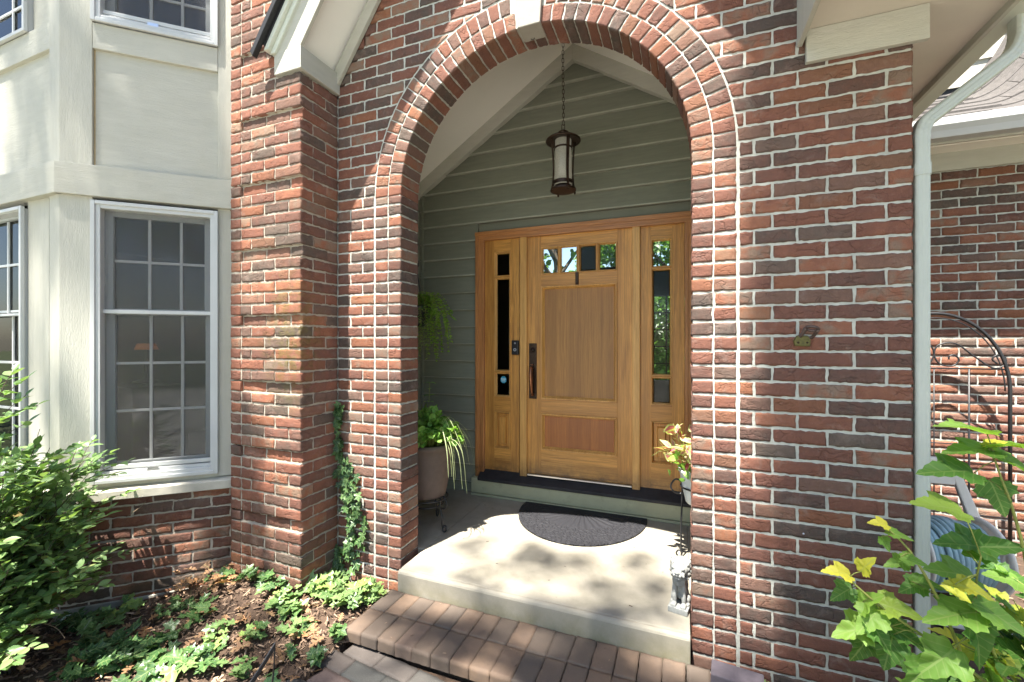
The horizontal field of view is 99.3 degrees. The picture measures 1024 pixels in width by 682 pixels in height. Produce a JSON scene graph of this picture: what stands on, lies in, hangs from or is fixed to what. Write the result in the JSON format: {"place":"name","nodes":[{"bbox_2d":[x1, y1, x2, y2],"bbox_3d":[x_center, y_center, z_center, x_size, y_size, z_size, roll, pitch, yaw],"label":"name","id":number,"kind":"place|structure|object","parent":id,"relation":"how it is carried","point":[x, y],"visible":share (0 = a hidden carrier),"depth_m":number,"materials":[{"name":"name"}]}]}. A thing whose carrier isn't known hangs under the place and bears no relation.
{"place":"outdoors","nodes":[
{"label":"outdoors","id":0,"kind":"place"},
{"bbox_2d":[284,644,444,681],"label":"walk","id":1,"kind":"structure","parent":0,"point":[356,663],"depth_m":2.03,"materials":[{"name":"brick"}]},
{"bbox_2d":[340,668,459,681],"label":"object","id":2,"kind":"structure","parent":0,"point":[445,679],"depth_m":2.00,"materials":[{"name":"soil"}]},
{"bbox_2d":[398,488,690,678],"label":"porch floor","id":3,"kind":"structure","parent":0,"point":[512,568],"depth_m":2.50,"materials":[{"name":"concrete"}]},
{"bbox_2d":[418,491,447,532],"bbox_3d":[-0.623,1.213,3.121,0.350,0.254,0.344,0,0,-30],"label":"plant stand","id":4,"kind":"object","parent":3,"relation":"on","point":[440,504],"visible":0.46,"depth_m":3.05,"materials":[{"name":"black metal"}]},
{"bbox_2d":[417,382,475,499],"bbox_3d":[-0.548,0.701,3.067,0.612,0.822,0.530,0,0,21],"label":"flower pot","id":5,"kind":"object","parent":4,"relation":"on","point":[437,441],"visible":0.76,"depth_m":3.00,"materials":[{"name":"ceramic"}]},
{"bbox_2d":[386,533,642,667],"bbox_3d":[0.202,1.394,2.594,1.497,0.119,1.474,0,0,21],"label":"seed debris","id":6,"kind":"object","parent":3,"relation":"on","point":[519,621],"visible":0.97,"depth_m":2.25,"materials":[{"name":"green plant"}]},
{"bbox_2d":[518,501,646,546],"bbox_3d":[0.453,1.333,3.143,0.970,0.012,0.611,0,0,21],"label":"door mat","id":7,"kind":"object","parent":3,"relation":"on","point":[570,526],"depth_m":3.13,"materials":[{"name":"rubber"}]},
{"bbox_2d":[668,555,690,616],"bbox_3d":[0.846,1.213,2.182,0.107,0.254,0.155,0,0,28],"label":"lion statue","id":8,"kind":"object","parent":3,"relation":"on","point":[680,574],"visible":1,"depth_m":2.15,"materials":[{"name":"stone"}]},
{"bbox_2d":[670,478,690,555],"bbox_3d":[1.109,1.094,2.649,0.278,0.491,0.292,0,0,21],"label":"plant stand","id":9,"kind":"object","parent":3,"relation":"on","point":[681,493],"visible":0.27,"depth_m":2.67,"materials":[{"name":"black metal"}]},
{"bbox_2d":[652,424,690,504],"bbox_3d":[1.091,0.708,2.615,0.475,0.554,0.471,0,0,-4],"label":"flower pot","id":10,"kind":"object","parent":9,"relation":"on","point":[680,451],"visible":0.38,"depth_m":2.62,"materials":[{"name":"ceramic"}]},
{"bbox_2d":[544,245,669,333],"label":"sky","id":11,"kind":"structure","parent":0,"point":[566,253],"materials":[{"name":"white"}]},
{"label":"lawn","id":12,"kind":"structure","parent":0,"visible":0},
{"bbox_2d":[0,576,382,681],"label":"planting bed","id":13,"kind":"object","parent":12,"relation":"on","point":[254,651],"visible":0.07,"depth_m":2.29,"materials":[{"name":"soil"}]},
{"bbox_2d":[0,363,145,674],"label":"shrub","id":14,"kind":"object","parent":13,"relation":"on","point":[41,553],"visible":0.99,"depth_m":2.10,"materials":[{"name":"green plant"}]},
{"bbox_2d":[2,560,369,681],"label":"dry leaves","id":15,"kind":"object","parent":13,"relation":"on","point":[188,582],"visible":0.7,"depth_m":2.31,"materials":[{"name":"brown plant"}]},
{"bbox_2d":[250,642,275,681],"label":"edging stake","id":16,"kind":"object","parent":13,"relation":"in","point":[263,664],"visible":1,"depth_m":1.60,"materials":[{"name":"black metal"}]},
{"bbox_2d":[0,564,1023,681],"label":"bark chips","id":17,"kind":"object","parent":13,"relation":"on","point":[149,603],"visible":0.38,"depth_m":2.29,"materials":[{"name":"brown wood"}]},
{"bbox_2d":[48,564,765,681],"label":"ground ivy","id":18,"kind":"object","parent":17,"relation":"on","point":[152,654],"visible":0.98,"depth_m":2.25,"materials":[{"name":"green plant"}]},
{"bbox_2d":[0,0,1023,681],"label":"house","id":19,"kind":"structure","parent":12,"relation":"on","point":[244,216],"depth_m":2.66,"materials":[{"name":"brick"}]},
{"bbox_2d":[0,205,27,475],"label":"window","id":20,"kind":"structure","parent":19,"relation":"in","point":[13,235],"depth_m":2.82,"materials":[{"name":"white plastic"}]},
{"bbox_2d":[0,0,33,45],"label":"window","id":21,"kind":"structure","parent":19,"relation":"in","point":[16,16],"depth_m":2.84,"materials":[{"name":"white plastic"}]},
{"bbox_2d":[117,382,187,460],"bbox_3d":[-3.003,0.700,3.573,0.400,0.680,0.400,0,0,21],"label":"side table","id":22,"kind":"object","parent":19,"relation":"in","point":[133,434],"visible":0.5,"depth_m":3.44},
{"bbox_2d":[132,343,160,384],"bbox_3d":[-3.003,0.190,3.573,0.180,0.340,0.180,0,0,21],"label":"table lamp","id":23,"kind":"object","parent":22,"relation":"on","point":[146,348],"visible":0.82,"depth_m":3.55,"materials":[{"name":"brown metal"}]},
{"bbox_2d":[90,199,217,484],"bbox_3d":[-2.196,0.007,2.716,0.636,1.675,0.122,0,0,-21],"label":"window","id":24,"kind":"structure","parent":19,"relation":"in","point":[103,313],"depth_m":2.67,"materials":[{"name":"white plastic"}]},
{"bbox_2d":[90,0,217,47],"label":"window","id":25,"kind":"structure","parent":19,"relation":"in","point":[104,12],"depth_m":2.70,"materials":[{"name":"white plastic"}]},
{"bbox_2d":[331,401,367,585],"bbox_3d":[-1.035,0.999,2.736,0.296,1.239,0.084,0,0,21],"label":"climbing ivy","id":26,"kind":"object","parent":19,"relation":"attached to","point":[341,471],"visible":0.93,"depth_m":2.74,"materials":[{"name":"green plant"}]},
{"bbox_2d":[417,261,456,361],"bbox_3d":[-0.765,-0.278,3.545,0.614,0.895,0.557,0,0,43],"label":"hanging fern","id":27,"kind":"object","parent":19,"relation":"attached to","point":[426,312],"visible":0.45,"depth_m":3.47,"materials":[{"name":"green plant"}]},
{"bbox_2d":[546,47,580,196],"bbox_3d":[0.364,-1.705,3.095,0.248,1.310,0.248,0,0,21],"label":"lantern","id":28,"kind":"object","parent":19,"relation":"hanging from","point":[562,142],"visible":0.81,"depth_m":3.05,"materials":[{"name":"brown metal"}]},
{"bbox_2d":[528,228,631,484],"bbox_3d":[0.526,0.115,3.514,0.865,2.012,0.124,0,0,21],"label":"front door","id":29,"kind":"structure","parent":19,"relation":"in","point":[580,322],"depth_m":3.54,"materials":[{"name":"brown wood"}]},
{"bbox_2d":[793,325,819,346],"bbox_3d":[1.259,-0.021,1.856,0.051,0.090,0.098,0,0,-29],"label":"bottle opener","id":30,"kind":"object","parent":19,"relation":"attached to","point":[801,339],"visible":1,"depth_m":1.86,"materials":[{"name":"metal"}]},
{"bbox_2d":[377,649,686,681],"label":"step base","id":31,"kind":"object","parent":12,"relation":"on","point":[445,674],"depth_m":2.05,"materials":[{"name":"concrete"}]},
{"bbox_2d":[345,589,710,681],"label":"brick step","id":32,"kind":"object","parent":31,"relation":"on","point":[463,642],"visible":1,"depth_m":2.06,"materials":[{"name":"brick"}]},
{"bbox_2d":[544,244,669,327],"bbox_3d":[1.484,-1.959,12.111,5.777,7.820,6.184,0,0,21],"label":"tree","id":33,"kind":"object","parent":12,"relation":"on","point":[553,254],"visible":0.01,"depth_m":12.58,"materials":[{"name":"green plant"}]},
{"bbox_2d":[568,241,669,359],"bbox_3d":[5.146,-1.959,15.265,5.777,7.820,6.183,0,0,-13],"label":"tree","id":34,"kind":"object","parent":12,"relation":"on","point":[665,254],"visible":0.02,"depth_m":15.00,"materials":[{"name":"green plant"}]},
{"bbox_2d":[600,224,684,380],"bbox_3d":[5.542,-1.959,12.227,6.183,7.820,5.777,0,0,43],"label":"tree","id":35,"kind":"object","parent":12,"relation":"on","point":[659,352],"visible":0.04,"depth_m":11.44,"materials":[{"name":"green plant"}]},
{"bbox_2d":[931,556,1023,681],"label":"planting bed","id":36,"kind":"object","parent":12,"relation":"on","point":[972,664],"depth_m":2.45,"materials":[{"name":"soil"}]},
{"bbox_2d":[711,659,763,681],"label":"loose paver","id":37,"kind":"object","parent":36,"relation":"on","point":[722,671],"visible":1,"depth_m":1.83,"materials":[{"name":"grey concrete"}]},
{"bbox_2d":[821,418,1023,681],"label":"shrub","id":38,"kind":"object","parent":36,"relation":"on","point":[876,625],"visible":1,"depth_m":1.01,"materials":[{"name":"green plant"}]},
{"bbox_2d":[931,312,1011,540],"bbox_3d":[2.991,0.667,3.082,0.822,1.746,0.022,0,0,21],"label":"trellis","id":39,"kind":"object","parent":36,"relation":"on","point":[1000,354],"visible":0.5,"depth_m":2.98,"materials":[{"name":"black metal"}]},
{"bbox_2d":[931,456,1018,634],"bbox_3d":[2.320,1.105,2.436,0.715,0.869,0.428,0,0,12],"label":"hose reel","id":40,"kind":"object","parent":36,"relation":"on","point":[941,526],"visible":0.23,"depth_m":2.32,"materials":[{"name":"beige plastic"}]}
]}

